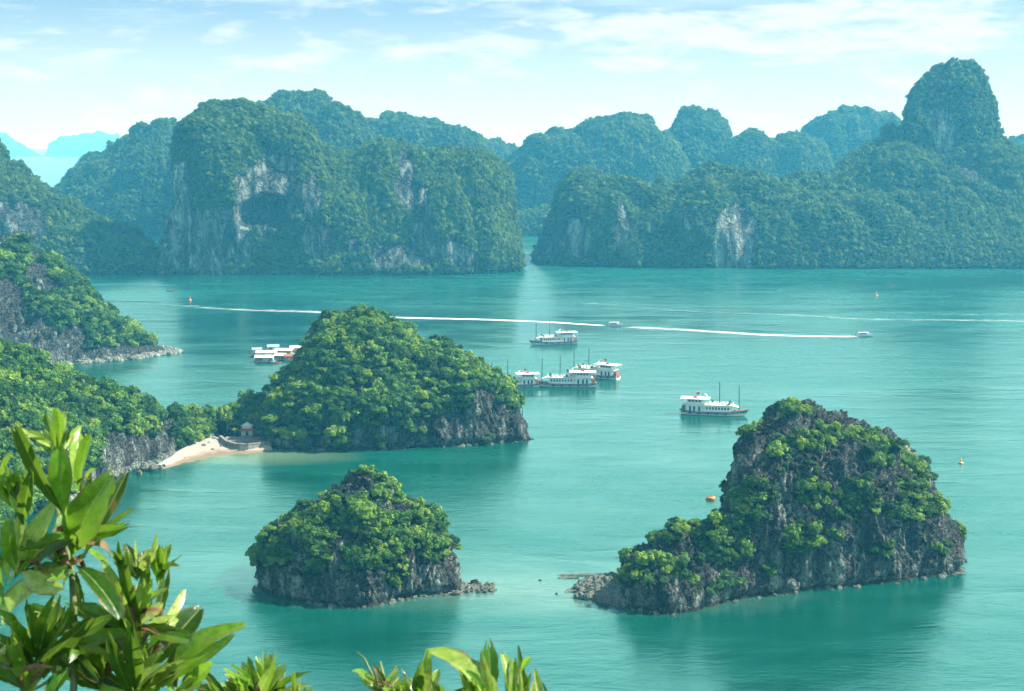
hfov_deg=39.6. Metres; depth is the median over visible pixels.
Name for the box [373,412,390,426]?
tree
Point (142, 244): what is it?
forest
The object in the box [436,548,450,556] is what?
tree
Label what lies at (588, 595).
boulder
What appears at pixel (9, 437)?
tree
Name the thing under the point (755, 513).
tree
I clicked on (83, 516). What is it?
shrub
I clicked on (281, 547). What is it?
scrub
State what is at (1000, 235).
forest
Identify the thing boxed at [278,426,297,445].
tree
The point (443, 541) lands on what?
tree
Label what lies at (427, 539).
tree
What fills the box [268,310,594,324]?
wake foam
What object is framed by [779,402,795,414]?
tree
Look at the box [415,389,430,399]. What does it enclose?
tree
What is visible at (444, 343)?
tree
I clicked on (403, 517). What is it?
tree
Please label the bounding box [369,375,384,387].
tree
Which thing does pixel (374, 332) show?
tree
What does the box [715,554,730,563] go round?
tree
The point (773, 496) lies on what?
tree
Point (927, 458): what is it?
tree
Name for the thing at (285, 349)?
floating house
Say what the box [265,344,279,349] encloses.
floating house
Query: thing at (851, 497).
tree
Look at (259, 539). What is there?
tree
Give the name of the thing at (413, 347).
tree
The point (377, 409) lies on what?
tree
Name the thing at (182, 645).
shrub
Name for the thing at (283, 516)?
tree
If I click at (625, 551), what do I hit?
tree
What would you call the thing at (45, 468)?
tree
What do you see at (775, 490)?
tree
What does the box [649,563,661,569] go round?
tree
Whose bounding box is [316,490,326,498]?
tree
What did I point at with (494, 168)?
forest
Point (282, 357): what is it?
floating house
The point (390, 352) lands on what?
tree
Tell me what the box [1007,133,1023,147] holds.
forest
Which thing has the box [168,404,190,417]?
tree
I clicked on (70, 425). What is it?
tree
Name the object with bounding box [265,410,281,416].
tree
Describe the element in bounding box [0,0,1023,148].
sky
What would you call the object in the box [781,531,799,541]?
tree
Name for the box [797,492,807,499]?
tree
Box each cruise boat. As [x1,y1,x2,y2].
[507,361,540,387]
[529,327,577,344]
[535,355,596,387]
[566,349,621,379]
[679,382,748,415]
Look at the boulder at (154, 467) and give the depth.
437.69 m
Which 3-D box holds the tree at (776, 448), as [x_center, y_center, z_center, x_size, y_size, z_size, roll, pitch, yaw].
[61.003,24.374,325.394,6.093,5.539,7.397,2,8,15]
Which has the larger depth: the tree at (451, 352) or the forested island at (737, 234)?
the forested island at (737, 234)
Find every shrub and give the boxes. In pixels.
[0,408,133,690]
[51,533,248,690]
[197,650,313,690]
[352,649,439,690]
[426,637,546,690]
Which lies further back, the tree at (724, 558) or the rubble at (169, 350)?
the rubble at (169, 350)
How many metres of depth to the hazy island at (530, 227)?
1563.33 m
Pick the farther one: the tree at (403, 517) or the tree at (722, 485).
the tree at (722, 485)
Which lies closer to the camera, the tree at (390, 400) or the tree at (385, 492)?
the tree at (385, 492)
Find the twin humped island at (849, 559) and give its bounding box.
[620,398,964,613]
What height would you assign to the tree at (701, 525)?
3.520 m
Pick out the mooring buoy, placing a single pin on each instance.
(710, 497)
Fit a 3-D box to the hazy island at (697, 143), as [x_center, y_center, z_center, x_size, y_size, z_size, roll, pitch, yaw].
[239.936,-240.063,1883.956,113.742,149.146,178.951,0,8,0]
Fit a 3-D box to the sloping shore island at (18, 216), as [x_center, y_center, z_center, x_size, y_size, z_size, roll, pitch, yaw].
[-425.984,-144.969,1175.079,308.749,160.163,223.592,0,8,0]
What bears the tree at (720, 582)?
on the twin humped island at (849, 559)
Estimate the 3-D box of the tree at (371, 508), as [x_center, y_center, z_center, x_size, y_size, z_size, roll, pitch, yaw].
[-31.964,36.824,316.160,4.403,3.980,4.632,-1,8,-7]
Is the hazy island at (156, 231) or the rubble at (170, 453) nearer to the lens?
the rubble at (170, 453)
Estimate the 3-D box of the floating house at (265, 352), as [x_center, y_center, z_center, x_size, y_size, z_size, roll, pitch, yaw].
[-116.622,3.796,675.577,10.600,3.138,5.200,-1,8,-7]
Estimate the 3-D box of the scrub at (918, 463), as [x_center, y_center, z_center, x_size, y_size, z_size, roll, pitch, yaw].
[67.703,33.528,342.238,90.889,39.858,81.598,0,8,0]
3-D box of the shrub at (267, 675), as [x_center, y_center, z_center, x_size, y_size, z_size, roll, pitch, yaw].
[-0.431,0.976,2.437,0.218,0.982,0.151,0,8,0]
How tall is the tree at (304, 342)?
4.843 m
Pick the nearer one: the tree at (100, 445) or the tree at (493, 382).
the tree at (100, 445)
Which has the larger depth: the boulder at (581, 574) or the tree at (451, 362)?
the tree at (451, 362)
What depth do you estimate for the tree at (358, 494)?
318.95 m
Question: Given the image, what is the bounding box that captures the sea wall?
[219,435,271,450]
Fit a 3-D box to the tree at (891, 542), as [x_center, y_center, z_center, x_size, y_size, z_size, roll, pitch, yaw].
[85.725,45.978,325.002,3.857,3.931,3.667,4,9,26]
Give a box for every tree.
[4,369,21,380]
[6,405,34,424]
[6,433,13,446]
[9,381,29,396]
[11,376,28,384]
[11,466,20,476]
[24,345,38,355]
[33,489,48,511]
[33,490,42,501]
[42,464,48,472]
[62,375,82,383]
[66,419,72,428]
[71,406,87,417]
[74,423,91,435]
[83,418,98,428]
[95,440,108,449]
[108,413,122,425]
[149,407,167,420]
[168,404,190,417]
[233,425,241,433]
[244,546,259,558]
[254,531,263,542]
[260,413,279,423]
[265,393,280,405]
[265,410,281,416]
[269,386,283,398]
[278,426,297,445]
[280,512,290,519]
[287,508,298,516]
[289,360,302,370]
[290,379,308,388]
[293,531,315,541]
[298,339,310,346]
[299,525,317,535]
[300,401,323,414]
[302,341,314,351]
[302,518,314,527]
[304,361,320,373]
[306,526,331,537]
[308,545,326,558]
[310,409,331,423]
[311,384,328,394]
[311,508,327,518]
[311,558,325,574]
[313,537,327,545]
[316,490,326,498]
[320,309,336,318]
[320,317,338,327]
[323,424,347,436]
[327,316,345,323]
[336,412,353,420]
[344,404,362,420]
[345,543,362,556]
[346,553,365,568]
[347,499,368,514]
[353,393,372,404]
[354,490,369,498]
[359,503,376,512]
[361,327,380,338]
[361,387,379,399]
[361,527,376,540]
[365,555,382,568]
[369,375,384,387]
[370,405,387,419]
[371,473,387,481]
[371,486,392,498]
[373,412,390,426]
[376,539,388,549]
[377,510,394,525]
[379,328,389,335]
[379,395,400,413]
[384,409,404,422]
[387,389,400,397]
[388,348,400,358]
[389,317,399,322]
[389,340,406,348]
[392,510,412,524]
[393,346,407,356]
[397,496,411,502]
[399,400,416,409]
[399,537,414,548]
[404,525,420,534]
[405,342,418,351]
[411,378,424,389]
[412,530,423,542]
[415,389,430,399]
[416,353,436,366]
[417,533,439,548]
[421,525,432,535]
[422,513,434,520]
[425,347,442,352]
[426,339,442,346]
[428,395,446,404]
[432,535,451,548]
[435,503,442,516]
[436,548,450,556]
[440,340,452,346]
[441,359,461,366]
[443,348,461,357]
[456,383,471,391]
[466,368,481,377]
[485,378,501,386]
[501,374,515,384]
[501,381,515,394]
[515,397,524,404]
[618,547,635,558]
[635,551,654,565]
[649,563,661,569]
[655,550,671,560]
[660,560,674,570]
[661,558,674,564]
[673,522,690,536]
[678,553,689,560]
[684,576,697,583]
[690,528,704,539]
[691,527,708,538]
[695,522,707,529]
[700,547,715,558]
[708,510,723,520]
[710,535,721,544]
[711,509,730,522]
[713,577,729,590]
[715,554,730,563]
[718,479,725,492]
[719,526,731,534]
[719,569,732,577]
[727,576,746,585]
[734,525,749,529]
[737,537,750,548]
[741,474,761,487]
[744,515,757,526]
[746,506,772,528]
[763,484,779,494]
[765,440,791,456]
[767,493,780,502]
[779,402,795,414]
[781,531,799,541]
[783,523,800,535]
[785,539,802,549]
[788,396,800,404]
[792,425,811,437]
[793,480,808,486]
[796,540,815,552]
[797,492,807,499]
[804,437,824,451]
[805,535,828,550]
[811,258,817,268]
[818,495,831,508]
[825,506,844,519]
[844,494,860,500]
[848,424,863,432]
[849,432,857,437]
[860,444,879,452]
[871,434,888,443]
[881,538,896,548]
[883,452,895,458]
[889,437,906,448]
[904,479,919,490]
[911,502,924,511]
[924,456,930,463]
[929,470,938,480]
[935,500,947,511]
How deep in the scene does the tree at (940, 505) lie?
337.27 m
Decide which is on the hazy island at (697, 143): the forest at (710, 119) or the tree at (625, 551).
the forest at (710, 119)
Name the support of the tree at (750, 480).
on the twin humped island at (849, 559)
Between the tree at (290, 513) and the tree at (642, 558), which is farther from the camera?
the tree at (290, 513)
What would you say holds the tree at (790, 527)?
on the twin humped island at (849, 559)
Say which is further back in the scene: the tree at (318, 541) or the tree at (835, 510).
the tree at (835, 510)
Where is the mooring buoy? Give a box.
[706,495,714,500]
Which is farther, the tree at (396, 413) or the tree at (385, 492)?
the tree at (396, 413)
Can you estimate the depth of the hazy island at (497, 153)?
2084.75 m
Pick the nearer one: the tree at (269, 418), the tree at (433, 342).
the tree at (269, 418)
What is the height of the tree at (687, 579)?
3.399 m
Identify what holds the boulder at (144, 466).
in the sea
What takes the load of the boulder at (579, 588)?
on the rocky spit at (607, 585)
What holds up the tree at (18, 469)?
on the wooded shore
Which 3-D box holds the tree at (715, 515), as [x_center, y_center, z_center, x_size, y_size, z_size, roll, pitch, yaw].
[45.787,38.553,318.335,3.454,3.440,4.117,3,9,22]
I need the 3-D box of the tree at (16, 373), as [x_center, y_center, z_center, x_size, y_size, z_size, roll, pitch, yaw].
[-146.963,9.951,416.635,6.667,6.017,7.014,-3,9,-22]
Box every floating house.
[250,347,261,352]
[254,355,275,362]
[255,350,276,354]
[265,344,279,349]
[274,353,286,360]
[275,348,294,353]
[284,354,292,360]
[289,345,300,351]
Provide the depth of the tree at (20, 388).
410.60 m
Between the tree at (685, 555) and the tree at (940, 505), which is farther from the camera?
the tree at (940, 505)
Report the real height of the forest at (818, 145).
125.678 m
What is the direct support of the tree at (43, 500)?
on the wooded shore
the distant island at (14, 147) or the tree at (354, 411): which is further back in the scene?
the distant island at (14, 147)
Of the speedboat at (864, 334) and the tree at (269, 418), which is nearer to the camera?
the tree at (269, 418)
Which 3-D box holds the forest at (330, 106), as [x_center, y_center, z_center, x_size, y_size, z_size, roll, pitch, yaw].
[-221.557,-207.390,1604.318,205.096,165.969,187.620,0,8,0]
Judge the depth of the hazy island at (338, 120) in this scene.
1541.73 m
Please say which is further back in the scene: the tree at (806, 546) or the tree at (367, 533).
the tree at (806, 546)
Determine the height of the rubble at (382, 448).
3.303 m
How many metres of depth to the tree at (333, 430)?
464.28 m
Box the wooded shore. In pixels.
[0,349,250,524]
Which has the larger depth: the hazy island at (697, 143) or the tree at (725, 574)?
the hazy island at (697, 143)
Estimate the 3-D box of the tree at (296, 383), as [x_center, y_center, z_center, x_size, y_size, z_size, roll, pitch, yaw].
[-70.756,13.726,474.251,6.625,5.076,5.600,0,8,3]
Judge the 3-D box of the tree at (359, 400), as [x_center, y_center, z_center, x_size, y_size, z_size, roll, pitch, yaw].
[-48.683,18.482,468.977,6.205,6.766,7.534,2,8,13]
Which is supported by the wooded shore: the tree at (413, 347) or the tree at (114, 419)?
the tree at (114, 419)
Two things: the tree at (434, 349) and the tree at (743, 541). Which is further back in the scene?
the tree at (434, 349)
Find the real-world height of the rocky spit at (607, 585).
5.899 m
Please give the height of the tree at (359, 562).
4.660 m
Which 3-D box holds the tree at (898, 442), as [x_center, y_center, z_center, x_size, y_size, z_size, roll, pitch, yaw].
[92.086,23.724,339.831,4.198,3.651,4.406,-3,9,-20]
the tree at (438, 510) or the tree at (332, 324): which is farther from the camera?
the tree at (332, 324)
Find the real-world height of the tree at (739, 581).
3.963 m
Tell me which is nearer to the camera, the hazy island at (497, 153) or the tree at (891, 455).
the tree at (891, 455)
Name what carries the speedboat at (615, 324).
on the sea
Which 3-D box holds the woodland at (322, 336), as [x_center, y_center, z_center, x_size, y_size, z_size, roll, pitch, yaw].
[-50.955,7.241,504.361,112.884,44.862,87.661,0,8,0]
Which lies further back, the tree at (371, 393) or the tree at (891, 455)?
the tree at (371, 393)
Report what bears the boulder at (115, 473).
in the sea
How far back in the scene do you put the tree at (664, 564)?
307.81 m
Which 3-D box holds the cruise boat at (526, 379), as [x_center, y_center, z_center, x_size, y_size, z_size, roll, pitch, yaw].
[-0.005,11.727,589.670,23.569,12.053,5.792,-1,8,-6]
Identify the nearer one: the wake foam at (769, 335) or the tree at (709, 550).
the tree at (709, 550)
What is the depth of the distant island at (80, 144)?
11448.87 m
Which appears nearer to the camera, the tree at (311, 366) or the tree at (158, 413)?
the tree at (158, 413)
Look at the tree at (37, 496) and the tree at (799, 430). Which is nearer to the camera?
the tree at (799, 430)
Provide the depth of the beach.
464.08 m
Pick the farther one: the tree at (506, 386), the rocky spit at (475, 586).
the tree at (506, 386)
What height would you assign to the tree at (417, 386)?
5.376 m
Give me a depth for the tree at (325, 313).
496.50 m
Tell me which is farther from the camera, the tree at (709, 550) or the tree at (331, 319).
the tree at (331, 319)
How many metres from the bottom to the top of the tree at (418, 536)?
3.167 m
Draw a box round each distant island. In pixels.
[0,132,41,155]
[44,131,120,155]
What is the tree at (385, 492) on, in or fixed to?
on the round island at (334, 584)
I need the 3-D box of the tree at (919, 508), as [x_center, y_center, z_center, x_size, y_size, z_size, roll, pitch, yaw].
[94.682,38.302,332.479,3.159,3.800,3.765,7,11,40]
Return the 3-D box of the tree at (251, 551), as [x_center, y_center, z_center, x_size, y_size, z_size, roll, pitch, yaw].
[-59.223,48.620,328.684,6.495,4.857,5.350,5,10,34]
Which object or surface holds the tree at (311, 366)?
on the cone island at (485, 412)
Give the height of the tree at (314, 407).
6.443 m
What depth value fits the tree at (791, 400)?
351.73 m
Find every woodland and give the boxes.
[0,232,157,348]
[226,303,525,449]
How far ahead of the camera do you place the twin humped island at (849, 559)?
323.00 m
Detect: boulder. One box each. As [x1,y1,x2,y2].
[107,468,118,478]
[131,462,140,470]
[140,462,148,470]
[150,463,158,471]
[470,579,478,584]
[557,576,579,578]
[559,573,602,575]
[573,593,579,598]
[576,586,583,591]
[583,592,591,600]
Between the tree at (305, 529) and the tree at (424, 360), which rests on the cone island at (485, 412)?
the tree at (424, 360)
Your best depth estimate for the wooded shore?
443.56 m
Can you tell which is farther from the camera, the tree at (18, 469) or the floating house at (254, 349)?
the floating house at (254, 349)
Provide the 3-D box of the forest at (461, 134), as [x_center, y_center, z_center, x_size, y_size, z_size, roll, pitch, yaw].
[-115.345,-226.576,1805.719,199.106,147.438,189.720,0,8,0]
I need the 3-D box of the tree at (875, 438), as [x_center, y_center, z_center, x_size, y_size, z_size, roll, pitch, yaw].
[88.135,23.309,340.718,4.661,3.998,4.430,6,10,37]
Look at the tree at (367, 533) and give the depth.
310.91 m
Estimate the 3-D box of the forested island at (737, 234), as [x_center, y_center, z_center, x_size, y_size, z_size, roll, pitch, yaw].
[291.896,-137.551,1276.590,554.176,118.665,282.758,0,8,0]
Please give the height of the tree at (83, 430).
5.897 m
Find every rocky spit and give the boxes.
[448,582,496,593]
[566,571,627,605]
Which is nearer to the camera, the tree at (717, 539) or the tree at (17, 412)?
the tree at (717, 539)
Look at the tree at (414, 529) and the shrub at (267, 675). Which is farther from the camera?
the tree at (414, 529)
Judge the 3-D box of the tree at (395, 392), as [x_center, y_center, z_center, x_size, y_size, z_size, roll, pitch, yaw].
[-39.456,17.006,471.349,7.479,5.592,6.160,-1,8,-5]
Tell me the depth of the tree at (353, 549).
310.27 m
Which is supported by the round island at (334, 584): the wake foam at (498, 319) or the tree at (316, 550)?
the tree at (316, 550)
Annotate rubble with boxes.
[26,433,219,522]
[48,345,183,364]
[229,432,533,450]
[252,576,464,608]
[620,558,966,616]
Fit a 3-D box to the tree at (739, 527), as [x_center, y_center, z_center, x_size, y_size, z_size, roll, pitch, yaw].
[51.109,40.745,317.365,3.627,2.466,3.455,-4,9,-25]
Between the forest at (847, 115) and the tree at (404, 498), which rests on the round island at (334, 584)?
the tree at (404, 498)
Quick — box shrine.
[239,422,254,436]
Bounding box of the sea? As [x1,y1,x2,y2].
[0,149,1023,690]
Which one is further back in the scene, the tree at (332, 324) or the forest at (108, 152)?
the forest at (108, 152)
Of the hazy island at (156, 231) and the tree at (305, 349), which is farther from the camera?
the hazy island at (156, 231)
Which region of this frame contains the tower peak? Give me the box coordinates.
[904,59,996,151]
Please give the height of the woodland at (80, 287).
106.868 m
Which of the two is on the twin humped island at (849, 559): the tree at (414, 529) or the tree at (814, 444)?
the tree at (814, 444)
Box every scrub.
[249,464,462,587]
[614,397,967,595]
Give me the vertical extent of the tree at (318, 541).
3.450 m
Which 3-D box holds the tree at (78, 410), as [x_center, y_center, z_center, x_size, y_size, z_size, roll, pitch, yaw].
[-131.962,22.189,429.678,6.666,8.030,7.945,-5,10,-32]
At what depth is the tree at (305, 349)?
485.44 m
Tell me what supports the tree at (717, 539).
on the twin humped island at (849, 559)
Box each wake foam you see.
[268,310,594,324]
[676,329,853,336]
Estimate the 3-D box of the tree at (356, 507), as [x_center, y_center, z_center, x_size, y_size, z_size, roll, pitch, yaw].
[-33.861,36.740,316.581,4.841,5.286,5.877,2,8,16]
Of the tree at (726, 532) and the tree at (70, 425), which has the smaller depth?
the tree at (726, 532)
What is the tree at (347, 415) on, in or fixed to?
on the cone island at (485, 412)
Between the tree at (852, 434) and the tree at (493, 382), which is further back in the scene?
the tree at (493, 382)
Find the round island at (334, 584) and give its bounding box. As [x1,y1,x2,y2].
[255,470,460,607]
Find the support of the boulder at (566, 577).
in the sea
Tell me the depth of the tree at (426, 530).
321.90 m
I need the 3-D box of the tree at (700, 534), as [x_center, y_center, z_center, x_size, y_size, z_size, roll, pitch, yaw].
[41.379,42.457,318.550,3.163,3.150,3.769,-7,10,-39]
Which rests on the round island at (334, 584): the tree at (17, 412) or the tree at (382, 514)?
the tree at (382, 514)
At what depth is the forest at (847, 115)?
1961.95 m
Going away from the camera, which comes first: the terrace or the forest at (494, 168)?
the terrace
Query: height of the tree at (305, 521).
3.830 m
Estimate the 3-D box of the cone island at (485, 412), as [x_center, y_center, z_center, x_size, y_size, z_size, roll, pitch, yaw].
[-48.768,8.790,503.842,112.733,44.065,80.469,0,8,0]
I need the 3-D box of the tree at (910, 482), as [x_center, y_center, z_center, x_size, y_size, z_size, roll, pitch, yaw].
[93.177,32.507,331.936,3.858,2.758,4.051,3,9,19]
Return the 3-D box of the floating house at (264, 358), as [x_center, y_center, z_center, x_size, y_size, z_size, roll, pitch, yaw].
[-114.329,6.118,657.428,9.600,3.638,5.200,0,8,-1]
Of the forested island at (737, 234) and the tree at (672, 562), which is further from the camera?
the forested island at (737, 234)
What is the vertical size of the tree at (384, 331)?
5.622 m
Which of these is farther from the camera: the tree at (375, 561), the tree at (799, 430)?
the tree at (799, 430)
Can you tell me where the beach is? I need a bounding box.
[158,436,272,469]
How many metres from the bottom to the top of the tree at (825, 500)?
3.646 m
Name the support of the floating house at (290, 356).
on the sea
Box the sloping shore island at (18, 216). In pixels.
[0,152,155,274]
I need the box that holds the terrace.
[222,436,271,443]
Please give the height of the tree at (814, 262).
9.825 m
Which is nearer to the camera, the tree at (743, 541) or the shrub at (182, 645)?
the shrub at (182, 645)
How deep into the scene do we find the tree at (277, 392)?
473.88 m
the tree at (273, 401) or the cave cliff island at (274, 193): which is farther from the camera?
the cave cliff island at (274, 193)
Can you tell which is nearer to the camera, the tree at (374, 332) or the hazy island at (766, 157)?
the tree at (374, 332)
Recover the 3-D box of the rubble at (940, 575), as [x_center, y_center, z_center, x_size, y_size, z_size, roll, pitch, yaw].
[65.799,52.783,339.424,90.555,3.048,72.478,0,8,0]
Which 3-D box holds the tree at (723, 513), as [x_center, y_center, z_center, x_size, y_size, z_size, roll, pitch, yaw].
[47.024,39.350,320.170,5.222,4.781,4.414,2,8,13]
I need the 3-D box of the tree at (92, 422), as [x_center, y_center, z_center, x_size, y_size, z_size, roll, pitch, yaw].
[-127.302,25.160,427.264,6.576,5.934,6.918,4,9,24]
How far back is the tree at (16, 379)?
414.60 m
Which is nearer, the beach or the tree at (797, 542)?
the tree at (797, 542)
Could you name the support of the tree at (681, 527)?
on the twin humped island at (849, 559)
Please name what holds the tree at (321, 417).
on the cone island at (485, 412)
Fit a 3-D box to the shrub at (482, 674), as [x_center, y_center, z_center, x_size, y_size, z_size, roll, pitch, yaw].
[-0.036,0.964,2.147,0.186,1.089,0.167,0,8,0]
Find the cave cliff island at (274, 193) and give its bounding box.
[155,103,521,274]
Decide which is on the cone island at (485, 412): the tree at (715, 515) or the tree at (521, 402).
the tree at (521, 402)
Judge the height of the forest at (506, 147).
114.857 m
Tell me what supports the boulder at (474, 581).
on the rocky spit at (475, 586)
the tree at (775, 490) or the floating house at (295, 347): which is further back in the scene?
the floating house at (295, 347)
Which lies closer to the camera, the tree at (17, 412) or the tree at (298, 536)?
the tree at (298, 536)
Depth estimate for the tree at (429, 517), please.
325.81 m
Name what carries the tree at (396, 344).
on the cone island at (485, 412)
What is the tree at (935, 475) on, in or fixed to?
on the twin humped island at (849, 559)
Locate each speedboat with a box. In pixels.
[607,322,622,325]
[855,332,872,335]
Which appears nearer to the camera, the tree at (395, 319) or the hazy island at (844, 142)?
the tree at (395, 319)
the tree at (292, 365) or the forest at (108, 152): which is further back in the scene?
the forest at (108, 152)
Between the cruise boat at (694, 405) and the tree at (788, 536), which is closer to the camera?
the tree at (788, 536)
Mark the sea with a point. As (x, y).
(598, 475)
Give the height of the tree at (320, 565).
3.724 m
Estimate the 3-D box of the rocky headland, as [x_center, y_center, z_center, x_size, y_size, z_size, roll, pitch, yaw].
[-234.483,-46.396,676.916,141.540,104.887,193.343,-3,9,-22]
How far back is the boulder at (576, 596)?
315.53 m
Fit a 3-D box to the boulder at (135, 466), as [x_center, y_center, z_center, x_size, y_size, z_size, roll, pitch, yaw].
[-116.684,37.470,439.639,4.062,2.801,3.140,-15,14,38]
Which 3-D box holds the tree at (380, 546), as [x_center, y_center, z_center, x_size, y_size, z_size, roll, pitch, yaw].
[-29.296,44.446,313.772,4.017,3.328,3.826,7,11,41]
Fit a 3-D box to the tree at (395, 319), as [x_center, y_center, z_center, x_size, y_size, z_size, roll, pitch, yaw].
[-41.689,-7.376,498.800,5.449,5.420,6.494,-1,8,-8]
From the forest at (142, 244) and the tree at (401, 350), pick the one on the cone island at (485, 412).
the tree at (401, 350)
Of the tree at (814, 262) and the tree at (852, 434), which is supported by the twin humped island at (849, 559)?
the tree at (852, 434)
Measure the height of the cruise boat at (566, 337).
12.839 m
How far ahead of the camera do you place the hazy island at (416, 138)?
1745.97 m
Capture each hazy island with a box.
[55,121,175,235]
[273,93,370,147]
[368,115,490,148]
[493,141,510,154]
[509,115,680,209]
[518,214,542,235]
[674,107,727,167]
[722,134,829,176]
[803,109,899,166]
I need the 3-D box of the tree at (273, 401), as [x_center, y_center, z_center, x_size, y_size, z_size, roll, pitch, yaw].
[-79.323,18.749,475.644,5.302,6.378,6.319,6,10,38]
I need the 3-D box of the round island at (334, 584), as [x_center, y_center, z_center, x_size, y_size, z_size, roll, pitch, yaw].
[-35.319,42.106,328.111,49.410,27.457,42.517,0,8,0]
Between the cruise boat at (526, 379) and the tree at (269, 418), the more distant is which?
the cruise boat at (526, 379)
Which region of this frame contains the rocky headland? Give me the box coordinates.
[0,234,163,363]
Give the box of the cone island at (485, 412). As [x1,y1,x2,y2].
[233,310,533,450]
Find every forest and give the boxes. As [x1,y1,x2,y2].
[0,138,157,273]
[53,117,176,235]
[155,97,526,273]
[255,88,375,147]
[364,110,495,152]
[488,136,518,159]
[503,111,690,209]
[518,204,551,235]
[530,122,1023,268]
[667,104,732,169]
[716,127,834,180]
[800,104,903,166]
[901,57,1006,153]
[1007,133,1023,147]
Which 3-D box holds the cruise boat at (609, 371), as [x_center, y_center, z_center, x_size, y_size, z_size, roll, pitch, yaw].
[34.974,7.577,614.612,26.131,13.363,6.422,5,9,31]
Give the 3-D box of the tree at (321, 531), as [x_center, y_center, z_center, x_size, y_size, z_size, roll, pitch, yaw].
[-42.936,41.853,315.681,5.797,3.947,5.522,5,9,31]
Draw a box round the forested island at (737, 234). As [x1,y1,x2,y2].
[534,127,1023,268]
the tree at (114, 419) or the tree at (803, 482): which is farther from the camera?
the tree at (114, 419)
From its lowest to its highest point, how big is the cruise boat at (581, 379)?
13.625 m
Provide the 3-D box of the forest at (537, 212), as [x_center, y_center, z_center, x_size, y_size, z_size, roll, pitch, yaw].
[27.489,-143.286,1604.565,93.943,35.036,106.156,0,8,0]
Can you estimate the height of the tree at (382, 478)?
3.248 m
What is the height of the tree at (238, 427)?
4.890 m
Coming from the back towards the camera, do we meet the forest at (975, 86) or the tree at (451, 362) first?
the forest at (975, 86)
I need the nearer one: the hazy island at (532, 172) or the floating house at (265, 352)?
the floating house at (265, 352)
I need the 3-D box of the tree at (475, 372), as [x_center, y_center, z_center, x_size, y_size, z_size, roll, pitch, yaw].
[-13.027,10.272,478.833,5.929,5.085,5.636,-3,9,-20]
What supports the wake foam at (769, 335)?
on the sea
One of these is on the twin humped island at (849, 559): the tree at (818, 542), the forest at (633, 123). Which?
the tree at (818, 542)
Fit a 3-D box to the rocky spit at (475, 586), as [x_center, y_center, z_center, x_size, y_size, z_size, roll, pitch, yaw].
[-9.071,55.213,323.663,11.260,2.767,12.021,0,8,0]
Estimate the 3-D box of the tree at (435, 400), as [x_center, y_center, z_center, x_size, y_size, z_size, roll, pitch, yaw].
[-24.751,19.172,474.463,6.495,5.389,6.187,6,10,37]
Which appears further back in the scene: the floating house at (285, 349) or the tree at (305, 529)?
the floating house at (285, 349)
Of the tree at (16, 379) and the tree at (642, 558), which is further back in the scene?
the tree at (16, 379)
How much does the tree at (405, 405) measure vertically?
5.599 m
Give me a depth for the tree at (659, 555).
309.22 m
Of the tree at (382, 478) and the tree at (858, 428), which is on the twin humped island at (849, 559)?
the tree at (858, 428)
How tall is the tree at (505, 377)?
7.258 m
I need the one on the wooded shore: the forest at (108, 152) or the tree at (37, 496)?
the tree at (37, 496)
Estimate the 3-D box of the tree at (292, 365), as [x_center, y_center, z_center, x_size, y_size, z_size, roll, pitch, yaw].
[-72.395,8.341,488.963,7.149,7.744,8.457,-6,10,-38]
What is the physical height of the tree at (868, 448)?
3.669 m
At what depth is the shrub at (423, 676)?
2.16 m
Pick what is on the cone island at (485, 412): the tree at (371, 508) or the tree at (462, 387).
the tree at (462, 387)
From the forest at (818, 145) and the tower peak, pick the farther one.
the forest at (818, 145)
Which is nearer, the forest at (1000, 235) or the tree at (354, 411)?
the tree at (354, 411)
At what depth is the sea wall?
467.90 m
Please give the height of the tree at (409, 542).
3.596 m
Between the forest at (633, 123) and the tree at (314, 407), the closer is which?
the tree at (314, 407)
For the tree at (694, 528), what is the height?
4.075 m
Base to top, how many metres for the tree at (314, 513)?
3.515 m
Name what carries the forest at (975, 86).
on the tower peak
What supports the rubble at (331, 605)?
on the round island at (334, 584)
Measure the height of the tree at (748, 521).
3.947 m
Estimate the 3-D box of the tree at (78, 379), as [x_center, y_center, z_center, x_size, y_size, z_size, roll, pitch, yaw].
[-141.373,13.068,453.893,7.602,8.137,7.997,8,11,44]
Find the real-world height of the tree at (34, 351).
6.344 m
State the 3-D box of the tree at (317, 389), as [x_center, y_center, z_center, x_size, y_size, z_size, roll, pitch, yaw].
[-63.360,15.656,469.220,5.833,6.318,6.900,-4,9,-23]
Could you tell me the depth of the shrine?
479.86 m

